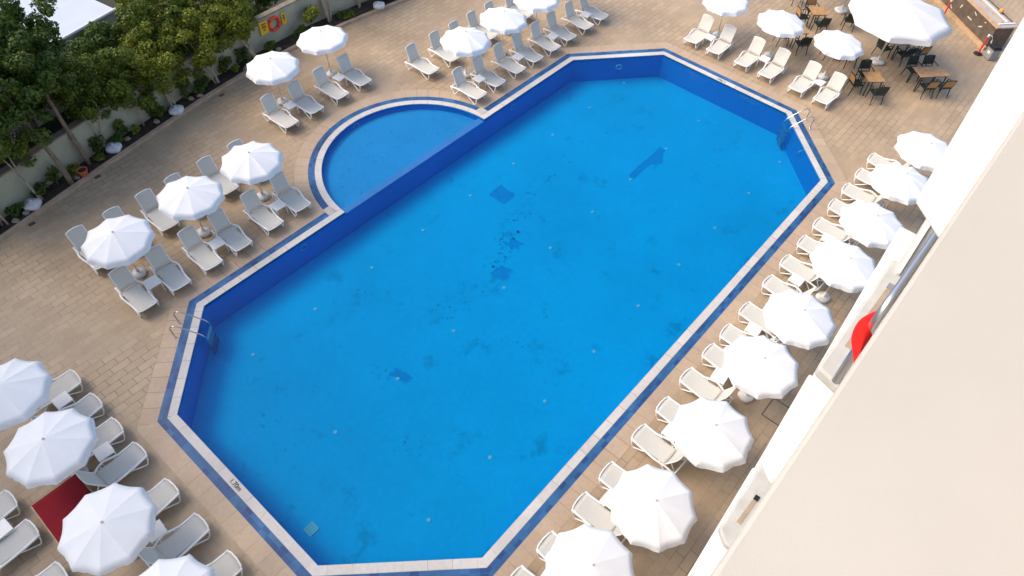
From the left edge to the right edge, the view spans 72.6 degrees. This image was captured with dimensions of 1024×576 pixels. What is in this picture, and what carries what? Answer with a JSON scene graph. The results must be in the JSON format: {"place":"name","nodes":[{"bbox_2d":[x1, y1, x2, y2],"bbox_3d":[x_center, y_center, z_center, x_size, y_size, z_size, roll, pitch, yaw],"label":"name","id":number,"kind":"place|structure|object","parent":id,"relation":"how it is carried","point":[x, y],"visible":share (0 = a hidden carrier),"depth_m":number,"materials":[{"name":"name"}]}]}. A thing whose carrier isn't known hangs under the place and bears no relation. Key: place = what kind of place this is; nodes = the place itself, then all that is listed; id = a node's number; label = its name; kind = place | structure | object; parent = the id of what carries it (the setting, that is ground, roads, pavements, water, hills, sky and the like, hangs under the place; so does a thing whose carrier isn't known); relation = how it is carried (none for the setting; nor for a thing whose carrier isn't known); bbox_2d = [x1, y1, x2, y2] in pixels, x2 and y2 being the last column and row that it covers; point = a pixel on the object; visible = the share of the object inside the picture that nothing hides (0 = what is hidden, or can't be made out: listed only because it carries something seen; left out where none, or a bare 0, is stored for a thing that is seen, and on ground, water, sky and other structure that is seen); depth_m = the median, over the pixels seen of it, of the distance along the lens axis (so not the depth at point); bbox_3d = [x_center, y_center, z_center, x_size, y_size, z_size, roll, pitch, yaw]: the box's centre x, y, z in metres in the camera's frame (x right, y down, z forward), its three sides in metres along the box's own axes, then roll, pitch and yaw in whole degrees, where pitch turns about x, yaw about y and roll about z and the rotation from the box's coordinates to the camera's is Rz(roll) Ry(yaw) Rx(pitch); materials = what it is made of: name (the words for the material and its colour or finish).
{"place":"outdoors","nodes":[
{"label":"outdoors","id":0,"kind":"place"},
{"bbox_2d":[0,0,286,168],"bbox_3d":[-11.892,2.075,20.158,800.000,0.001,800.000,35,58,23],"label":"ground","id":1,"kind":"structure","parent":0,"point":[54,125],"depth_m":26.73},
{"bbox_2d":[0,0,117,142],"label":"neighbour building","id":2,"kind":"structure","parent":1,"relation":"on","point":[73,18],"depth_m":26.85,"materials":[{"name":"metal"}]},
{"bbox_2d":[61,36,108,74],"bbox_3d":[-15.900,-8.167,26.335,1.962,2.934,1.993,35,58,23],"label":"tree","id":3,"kind":"object","parent":1,"relation":"on","point":[77,47],"visible":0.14,"depth_m":25.50,"materials":[{"name":"green plant"}]},
{"bbox_2d":[80,20,128,52],"bbox_3d":[-15.243,-8.880,26.932,2.058,2.940,2.281,35,58,23],"label":"tree","id":4,"kind":"object","parent":1,"relation":"on","point":[102,33],"visible":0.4,"depth_m":26.07,"materials":[{"name":"green plant"}]},
{"bbox_2d":[110,0,193,63],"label":"tree","id":5,"kind":"object","parent":1,"relation":"on","point":[133,19],"visible":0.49,"depth_m":26.38,"materials":[{"name":"green plant"}]},
{"bbox_2d":[0,0,366,219],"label":"garden wall","id":6,"kind":"structure","parent":1,"relation":"on","point":[14,188],"depth_m":25.66,"materials":[{"name":"paint"}]},
{"bbox_2d":[166,0,233,35],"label":"tree","id":7,"kind":"object","parent":1,"relation":"on","point":[184,3],"visible":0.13,"depth_m":28.16,"materials":[{"name":"green plant"}]},
{"bbox_2d":[0,0,396,234],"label":"planting bed","id":8,"kind":"object","parent":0,"point":[53,190],"visible":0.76,"depth_m":27.19,"materials":[{"name":"soil"}]},
{"bbox_2d":[0,102,43,200],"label":"tree","id":9,"kind":"object","parent":8,"relation":"on","point":[7,149],"visible":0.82,"depth_m":22.44,"materials":[{"name":"green plant"}]},
{"bbox_2d":[0,38,74,185],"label":"tree","id":10,"kind":"object","parent":8,"relation":"on","point":[20,113],"visible":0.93,"depth_m":21.83,"materials":[{"name":"green plant"}]},
{"bbox_2d":[0,0,91,165],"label":"tree","id":11,"kind":"object","parent":8,"relation":"on","point":[38,34],"visible":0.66,"depth_m":22.40,"materials":[{"name":"green plant"}]},
{"bbox_2d":[41,52,114,150],"bbox_3d":[-15.233,-6.522,24.622,2.074,3.460,2.350,35,58,23],"label":"tree","id":12,"kind":"object","parent":8,"relation":"on","point":[86,102],"visible":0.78,"depth_m":24.14,"materials":[{"name":"green plant"}]},
{"bbox_2d":[77,45,158,125],"bbox_3d":[-14.326,-7.297,25.467,2.442,3.171,2.474,35,58,23],"label":"tree","id":13,"kind":"object","parent":8,"relation":"on","point":[119,85],"visible":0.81,"depth_m":24.84,"materials":[{"name":"green plant"}]},
{"bbox_2d":[119,21,188,105],"bbox_3d":[-13.617,-8.248,26.323,2.370,3.080,2.652,-14,53,-13],"label":"tree","id":14,"kind":"object","parent":8,"relation":"on","point":[153,66],"visible":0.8,"depth_m":25.63,"materials":[{"name":"green plant"}]},
{"bbox_2d":[150,7,227,83],"bbox_3d":[-12.652,-9.454,27.340,2.671,3.089,2.688,6,51,3],"label":"tree","id":15,"kind":"object","parent":8,"relation":"on","point":[207,38],"visible":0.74,"depth_m":26.75,"materials":[{"name":"green plant"}]},
{"bbox_2d":[200,0,258,58],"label":"tree","id":16,"kind":"object","parent":8,"relation":"on","point":[237,22],"visible":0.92,"depth_m":27.77,"materials":[{"name":"green plant"}]},
{"bbox_2d":[323,109,474,208],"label":"wading pool floor","id":17,"kind":"structure","parent":0,"point":[363,158],"depth_m":26.81,"materials":[{"name":"tile"}]},
{"bbox_2d":[322,104,483,179],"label":"wading pool wall","id":18,"kind":"structure","parent":17,"relation":"on","point":[341,134],"depth_m":27.99,"materials":[{"name":"tile"}]},
{"bbox_2d":[315,100,483,211],"bbox_3d":[-4.879,-5.663,26.687,3.804,0.050,7.592,35,58,23],"label":"wading coping","id":19,"kind":"object","parent":18,"relation":"on","point":[328,200],"visible":1,"depth_m":27.12,"materials":[{"name":"stone"}]},
{"bbox_2d":[342,118,483,213],"bbox_3d":[-3.571,-4.630,26.124,0.298,0.176,7.062,35,58,23],"label":"dividing ledge","id":20,"kind":"object","parent":17,"relation":"on","point":[406,169],"visible":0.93,"depth_m":25.91,"materials":[{"name":"tile"}]},
{"bbox_2d":[191,77,806,564],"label":"pool floor","id":21,"kind":"structure","parent":0,"point":[361,485],"depth_m":22.80,"materials":[{"name":"tile"}]},
{"bbox_2d":[260,102,630,462],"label":"silt flecks","id":22,"kind":"object","parent":21,"relation":"on","point":[385,370],"visible":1,"depth_m":24.33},
{"bbox_2d":[177,55,819,428],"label":"pool wall","id":23,"kind":"structure","parent":21,"relation":"on","point":[221,308],"depth_m":27.33,"materials":[{"name":"tile"}]},
{"bbox_2d":[167,51,827,575],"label":"pool coping","id":24,"kind":"object","parent":23,"relation":"on","point":[285,537],"visible":1,"depth_m":19.52,"materials":[{"name":"stone"}]},
{"bbox_2d":[0,0,1023,575],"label":"deck","id":25,"kind":"structure","parent":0,"point":[64,308],"depth_m":24.77,"materials":[{"name":"tile"}]},
{"bbox_2d":[0,489,20,519],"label":"sun lounger","id":26,"kind":"object","parent":25,"relation":"on","point":[8,503],"visible":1,"depth_m":17.11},
{"bbox_2d":[0,519,41,570],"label":"sun lounger","id":27,"kind":"object","parent":25,"relation":"on","point":[22,536],"visible":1,"depth_m":16.58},
{"bbox_2d":[0,358,52,430],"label":"parasol","id":28,"kind":"object","parent":25,"relation":"on","point":[25,386],"visible":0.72,"depth_m":17.38,"materials":[{"name":"fabric"}]},
{"bbox_2d":[3,408,98,488],"bbox_3d":[-11.064,4.172,17.153,2.066,2.065,2.104,11,51,6],"label":"parasol","id":29,"kind":"object","parent":25,"relation":"on","point":[50,448],"visible":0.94,"depth_m":16.43,"materials":[{"name":"fabric"}]},
{"bbox_2d":[33,369,82,415],"bbox_3d":[-12.592,2.725,18.923,0.812,1.014,1.510,37,58,24],"label":"sun lounger","id":30,"kind":"object","parent":25,"relation":"on","point":[69,380],"visible":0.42,"depth_m":19.24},
{"bbox_2d":[31,474,92,543],"bbox_3d":[-10.769,5.545,17.124,1.660,0.408,1.180,35,58,23],"label":"red panel","id":31,"kind":"object","parent":25,"relation":"on","point":[54,508],"visible":0.48,"depth_m":17.06,"materials":[{"name":"fabric"}]},
{"bbox_2d":[31,392,104,420],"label":"sun lounger","id":32,"kind":"object","parent":25,"relation":"on","point":[90,404],"visible":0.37,"depth_m":18.85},
{"bbox_2d":[65,224,100,274],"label":"sun lounger","id":33,"kind":"object","parent":25,"relation":"on","point":[76,236],"visible":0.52,"depth_m":22.09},
{"bbox_2d":[85,417,124,465],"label":"sun lounger","id":34,"kind":"object","parent":25,"relation":"on","point":[110,430],"visible":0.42,"depth_m":18.40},
{"bbox_2d":[57,483,157,575],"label":"parasol","id":35,"kind":"object","parent":25,"relation":"on","point":[109,529],"visible":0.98,"depth_m":15.31,"materials":[{"name":"fabric"}]},
{"bbox_2d":[75,441,148,491],"bbox_3d":[-10.076,4.482,17.617,0.812,1.014,1.509,33,57,22],"label":"sun lounger","id":36,"kind":"object","parent":25,"relation":"on","point":[128,459],"visible":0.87,"depth_m":17.77,"materials":[{"name":"plastic"}]},
{"bbox_2d":[81,214,155,278],"bbox_3d":[-11.801,-1.057,21.320,2.039,2.085,2.088,36,60,22],"label":"parasol","id":37,"kind":"object","parent":25,"relation":"on","point":[124,240],"visible":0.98,"depth_m":20.56,"materials":[{"name":"fabric"}]},
{"bbox_2d":[108,266,159,316],"bbox_3d":[-11.443,0.089,21.096,1.510,1.014,0.812,36,58,24],"label":"sun lounger","id":38,"kind":"object","parent":25,"relation":"on","point":[138,297],"visible":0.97,"depth_m":21.19,"materials":[{"name":"plastic"}]},
{"bbox_2d":[134,188,180,236],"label":"sun lounger","id":39,"kind":"object","parent":25,"relation":"on","point":[146,199],"visible":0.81,"depth_m":23.25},
{"bbox_2d":[146,478,180,515],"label":"sun lounger","id":40,"kind":"object","parent":25,"relation":"on","point":[164,493],"visible":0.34,"depth_m":17.40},
{"bbox_2d":[144,244,192,295],"bbox_3d":[-10.679,-0.557,21.650,1.510,1.014,0.812,38,59,25],"label":"sun lounger","id":41,"kind":"object","parent":25,"relation":"on","point":[173,276],"visible":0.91,"depth_m":21.75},
{"bbox_2d":[139,512,209,567],"bbox_3d":[-7.998,5.973,16.507,0.812,1.014,1.510,35,58,23],"label":"sun lounger","id":42,"kind":"object","parent":25,"relation":"on","point":[190,532],"visible":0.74,"depth_m":16.69,"materials":[{"name":"plastic"}]},
{"bbox_2d":[139,555,215,575],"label":"parasol","id":43,"kind":"object","parent":25,"relation":"on","point":[188,565],"visible":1,"depth_m":14.92,"materials":[{"name":"fabric"}]},
{"bbox_2d":[156,176,224,237],"bbox_3d":[-10.240,-2.492,22.557,2.066,2.065,2.104,17,50,9],"label":"parasol","id":44,"kind":"object","parent":25,"relation":"on","point":[188,198],"visible":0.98,"depth_m":21.81,"materials":[{"name":"fabric"}]},
{"bbox_2d":[169,311,219,354],"bbox_3d":[-9.592,1.369,21.042,0.973,1.525,0.625,-2,51,-4],"label":"pool ladder","id":45,"kind":"object","parent":25,"relation":"attached to","point":[214,342],"visible":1,"depth_m":21.06,"materials":[{"name":"silver metal"}]},
{"bbox_2d":[177,225,223,275],"bbox_3d":[-9.917,-1.201,22.201,1.509,1.014,0.812,38,59,25],"label":"sun lounger","id":46,"kind":"object","parent":25,"relation":"on","point":[204,256],"visible":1,"depth_m":22.30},
{"bbox_2d":[0,0,407,241],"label":"kerb","id":47,"kind":"structure","parent":25,"relation":"on","point":[67,191],"depth_m":25.97,"materials":[{"name":"concrete"}]},
{"bbox_2d":[196,155,239,200],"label":"sun lounger","id":48,"kind":"object","parent":25,"relation":"on","point":[207,166],"visible":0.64,"depth_m":24.42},
{"bbox_2d":[206,549,242,575],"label":"sun lounger","id":49,"kind":"object","parent":25,"relation":"on","point":[227,562],"visible":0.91,"depth_m":16.38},
{"bbox_2d":[207,208,252,256],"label":"sun lounger","id":50,"kind":"object","parent":25,"relation":"on","point":[233,238],"visible":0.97,"depth_m":22.84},
{"bbox_2d":[220,141,282,201],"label":"parasol","id":51,"kind":"object","parent":25,"relation":"on","point":[251,162],"visible":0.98,"depth_m":22.90,"materials":[{"name":"fabric"}]},
{"bbox_2d":[240,188,283,235],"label":"sun lounger","id":52,"kind":"object","parent":25,"relation":"on","point":[264,217],"visible":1,"depth_m":23.44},
{"bbox_2d":[246,51,299,105],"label":"parasol","id":53,"kind":"object","parent":25,"relation":"on","point":[272,68],"visible":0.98,"depth_m":26.26,"materials":[{"name":"fabric"}]},
{"bbox_2d":[260,92,298,133],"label":"sun lounger","id":54,"kind":"object","parent":25,"relation":"on","point":[280,117],"visible":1,"depth_m":26.76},
{"bbox_2d":[269,171,310,216],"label":"sun lounger","id":55,"kind":"object","parent":25,"relation":"on","point":[293,200],"visible":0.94,"depth_m":24.04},
{"bbox_2d":[286,79,323,119],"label":"sun lounger","id":56,"kind":"object","parent":25,"relation":"on","point":[305,103],"visible":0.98,"depth_m":27.35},
{"bbox_2d":[296,25,348,77],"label":"parasol","id":57,"kind":"object","parent":25,"relation":"on","point":[325,39],"visible":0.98,"depth_m":27.58,"materials":[{"name":"fabric"}]},
{"bbox_2d":[312,66,348,104],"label":"sun lounger","id":58,"kind":"object","parent":25,"relation":"on","point":[330,89],"visible":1,"depth_m":27.98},
{"bbox_2d":[336,53,371,91],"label":"sun lounger","id":59,"kind":"object","parent":25,"relation":"on","point":[353,75],"visible":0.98,"depth_m":28.59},
{"bbox_2d":[294,89,482,211],"bbox_3d":[-5.338,-5.998,26.915,4.061,0.001,8.874,35,58,23],"label":"wading border course","id":60,"kind":"object","parent":25,"relation":"on","point":[301,180],"visible":0.96,"depth_m":27.26,"materials":[{"name":"stone"}]},
{"bbox_2d":[308,97,479,208],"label":"wading gutter tiles","id":61,"kind":"object","parent":25,"relation":"on","point":[321,202],"visible":1,"depth_m":26.99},
{"bbox_2d":[404,42,439,79],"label":"sun lounger","id":62,"kind":"object","parent":25,"relation":"on","point":[420,64],"visible":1,"depth_m":29.23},
{"bbox_2d":[427,30,460,66],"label":"sun lounger","id":63,"kind":"object","parent":25,"relation":"on","point":[435,38],"visible":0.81,"depth_m":29.86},
{"bbox_2d":[440,26,491,78],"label":"parasol","id":64,"kind":"object","parent":25,"relation":"on","point":[459,41],"visible":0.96,"depth_m":27.80,"materials":[{"name":"fabric"}]},
{"bbox_2d":[450,66,486,104],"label":"sun lounger","id":65,"kind":"object","parent":25,"relation":"on","point":[468,89],"visible":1,"depth_m":28.29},
{"bbox_2d":[470,54,505,91],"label":"sun lounger","id":66,"kind":"object","parent":25,"relation":"on","point":[495,80],"visible":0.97,"depth_m":28.87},
{"bbox_2d":[136,42,847,575],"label":"border course","id":67,"kind":"object","parent":25,"relation":"on","point":[228,516],"visible":0.94,"depth_m":20.17,"materials":[{"name":"stone"}]},
{"bbox_2d":[157,48,834,575],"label":"gutter tiles","id":68,"kind":"object","parent":25,"relation":"on","point":[269,536],"visible":1,"depth_m":19.78,"materials":[{"name":"tile"}]},
{"bbox_2d":[480,6,527,54],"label":"parasol","id":69,"kind":"object","parent":25,"relation":"on","point":[502,20],"visible":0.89,"depth_m":28.91,"materials":[{"name":"fabric"}]},
{"bbox_2d":[490,42,525,78],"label":"sun lounger","id":70,"kind":"object","parent":25,"relation":"on","point":[508,65],"visible":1,"depth_m":29.49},
{"bbox_2d":[509,32,543,67],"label":"sun lounger","id":71,"kind":"object","parent":25,"relation":"on","point":[527,53],"visible":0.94,"depth_m":30.08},
{"bbox_2d":[513,0,559,34],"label":"parasol","id":72,"kind":"object","parent":25,"relation":"on","point":[535,6],"visible":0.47,"depth_m":29.89,"materials":[{"name":"fabric"}]},
{"bbox_2d":[527,20,560,56],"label":"sun lounger","id":73,"kind":"object","parent":25,"relation":"on","point":[542,41],"visible":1,"depth_m":30.63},
{"bbox_2d":[543,10,576,45],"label":"sun lounger","id":74,"kind":"object","parent":25,"relation":"on","point":[563,34],"visible":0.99,"depth_m":31.21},
{"bbox_2d":[561,0,593,34],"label":"sun lounger","id":75,"kind":"object","parent":25,"relation":"on","point":[578,22],"visible":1,"depth_m":31.81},
{"bbox_2d":[544,523,634,575],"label":"parasol","id":76,"kind":"object","parent":25,"relation":"on","point":[584,549],"visible":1,"depth_m":15.32,"materials":[{"name":"fabric"}]},
{"bbox_2d":[571,491,625,542],"bbox_3d":[2.233,5.624,17.234,1.510,1.014,0.812,33,57,22],"label":"sun lounger","id":77,"kind":"object","parent":25,"relation":"on","point":[587,507],"visible":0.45,"depth_m":17.47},
{"bbox_2d":[598,461,625,489],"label":"sun lounger","id":78,"kind":"object","parent":25,"relation":"on","point":[610,474],"visible":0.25,"depth_m":18.11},
{"bbox_2d":[609,464,696,552],"bbox_3d":[3.278,5.452,16.736,2.088,2.085,2.039,-10,54,-8],"label":"parasol","id":79,"kind":"object","parent":25,"relation":"on","point":[652,508],"visible":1,"depth_m":16.00,"materials":[{"name":"fabric"}]},
{"bbox_2d":[631,423,687,473],"bbox_3d":[3.922,4.159,18.488,1.510,1.014,0.812,37,59,24],"label":"sun lounger","id":80,"kind":"object","parent":25,"relation":"on","point":[647,440],"visible":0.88,"depth_m":18.66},
{"bbox_2d":[655,396,679,422],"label":"sun lounger","id":81,"kind":"object","parent":25,"relation":"on","point":[667,407],"visible":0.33,"depth_m":19.39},
{"bbox_2d":[684,14,714,48],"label":"sun lounger","id":82,"kind":"object","parent":25,"relation":"on","point":[696,36],"visible":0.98,"depth_m":31.43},
{"bbox_2d":[679,367,735,403],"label":"sun lounger","id":83,"kind":"object","parent":25,"relation":"on","point":[695,382],"visible":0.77,"depth_m":19.88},
{"bbox_2d":[670,397,753,472],"bbox_3d":[5.033,4.011,17.960,2.108,2.105,2.060,-14,51,-10],"label":"parasol","id":84,"kind":"object","parent":25,"relation":"on","point":[712,435],"visible":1,"depth_m":17.22,"materials":[{"name":"fabric"}]},
{"bbox_2d":[701,343,723,370],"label":"sun lounger","id":85,"kind":"object","parent":25,"relation":"on","point":[713,354],"visible":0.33,"depth_m":20.57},
{"bbox_2d":[706,24,736,59],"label":"sun lounger","id":86,"kind":"object","parent":25,"relation":"on","point":[719,46],"visible":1,"depth_m":30.97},
{"bbox_2d":[702,0,749,38],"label":"parasol","id":87,"kind":"object","parent":25,"relation":"on","point":[732,8],"visible":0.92,"depth_m":30.35,"materials":[{"name":"fabric"}]},
{"bbox_2d":[719,323,776,345],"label":"sun lounger","id":88,"kind":"object","parent":25,"relation":"on","point":[730,333],"visible":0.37,"depth_m":21.08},
{"bbox_2d":[733,36,765,72],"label":"sun lounger","id":89,"kind":"object","parent":25,"relation":"on","point":[747,59],"visible":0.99,"depth_m":30.41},
{"bbox_2d":[738,301,779,341],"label":"sun lounger","id":90,"kind":"object","parent":25,"relation":"on","point":[749,311],"visible":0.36,"depth_m":21.57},
{"bbox_2d":[722,335,798,402],"bbox_3d":[6.716,2.483,19.290,2.066,2.065,2.104,17,53,14],"label":"parasol","id":91,"kind":"object","parent":25,"relation":"on","point":[759,367],"visible":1,"depth_m":18.56,"materials":[{"name":"fabric"}]},
{"bbox_2d":[757,47,790,83],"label":"sun lounger","id":92,"kind":"object","parent":25,"relation":"on","point":[771,70],"visible":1,"depth_m":29.93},
{"bbox_2d":[757,10,804,58],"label":"parasol","id":93,"kind":"object","parent":25,"relation":"on","point":[782,24],"visible":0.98,"depth_m":29.48,"materials":[{"name":"fabric"}]},
{"bbox_2d":[761,274,816,295],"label":"sun lounger","id":94,"kind":"object","parent":25,"relation":"on","point":[772,284],"visible":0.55,"depth_m":22.33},
{"bbox_2d":[762,289,835,349],"bbox_3d":[8.166,1.238,20.341,2.039,2.085,2.089,35,58,23],"label":"parasol","id":95,"kind":"object","parent":25,"relation":"on","point":[798,319],"visible":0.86,"depth_m":19.58,"materials":[{"name":"fabric"}]},
{"bbox_2d":[779,254,824,290],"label":"sun lounger","id":96,"kind":"object","parent":25,"relation":"on","point":[791,264],"visible":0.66,"depth_m":22.84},
{"bbox_2d":[787,60,821,97],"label":"sun lounger","id":97,"kind":"object","parent":25,"relation":"on","point":[801,84],"visible":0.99,"depth_m":29.37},
{"bbox_2d":[811,72,847,109],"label":"sun lounger","id":98,"kind":"object","parent":25,"relation":"on","point":[826,95],"visible":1,"depth_m":28.92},
{"bbox_2d":[812,217,856,244],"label":"sun lounger","id":99,"kind":"object","parent":25,"relation":"on","point":[821,225],"visible":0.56,"depth_m":24.03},
{"bbox_2d":[814,30,863,79],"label":"parasol","id":100,"kind":"object","parent":25,"relation":"on","point":[837,44],"visible":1,"depth_m":28.62,"materials":[{"name":"fabric"}]},
{"bbox_2d":[809,240,875,303],"bbox_3d":[10.070,-0.313,21.700,2.040,2.045,2.075,10,51,3],"label":"parasol","id":101,"kind":"object","parent":25,"relation":"on","point":[843,266],"visible":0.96,"depth_m":20.95,"materials":[{"name":"fabric"}]},
{"bbox_2d":[840,182,885,206],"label":"sun lounger","id":102,"kind":"object","parent":25,"relation":"on","point":[852,191],"visible":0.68,"depth_m":25.18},
{"bbox_2d":[839,200,903,248],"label":"parasol","id":103,"kind":"object","parent":25,"relation":"on","point":[871,224],"visible":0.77,"depth_m":22.09,"materials":[{"name":"fabric"}]},
{"bbox_2d":[868,162,928,208],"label":"parasol","id":104,"kind":"object","parent":25,"relation":"on","point":[897,182],"visible":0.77,"depth_m":23.35,"materials":[{"name":"fabric"}]},
{"bbox_2d":[848,0,952,65],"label":"parasol","id":105,"kind":"object","parent":25,"relation":"on","point":[917,22],"visible":0.98,"depth_m":28.74,"materials":[{"name":"fabric"}]},
{"bbox_2d":[894,131,947,171],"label":"parasol","id":106,"kind":"object","parent":25,"relation":"on","point":[923,151],"visible":0.72,"depth_m":24.51,"materials":[{"name":"fabric"}]},
{"bbox_2d":[906,66,949,90],"bbox_3d":[17.777,-8.947,29.828,1.340,0.741,0.740,-4,51,-6],"label":"dining table","id":107,"kind":"object","parent":25,"relation":"on","point":[931,71],"visible":0.99,"depth_m":29.55,"materials":[{"name":"brown wood"}]},
{"bbox_2d":[934,0,1017,49],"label":"bar counter","id":108,"kind":"object","parent":25,"relation":"on","point":[977,22],"visible":0.98,"depth_m":32.33,"materials":[{"name":"brown wood"}]},
{"bbox_2d":[688,18,1023,575],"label":"hotel","id":109,"kind":"structure","parent":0,"point":[896,448],"depth_m":1.03,"materials":[{"name":"beige paint"}]},
{"bbox_2d":[851,311,876,362],"bbox_3d":[2.178,0.288,4.316,0.135,0.202,0.539,35,58,23],"label":"towel","id":110,"kind":"object","parent":109,"relation":"hanging from","point":[861,336],"visible":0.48,"depth_m":4.22,"materials":[{"name":"fabric"}]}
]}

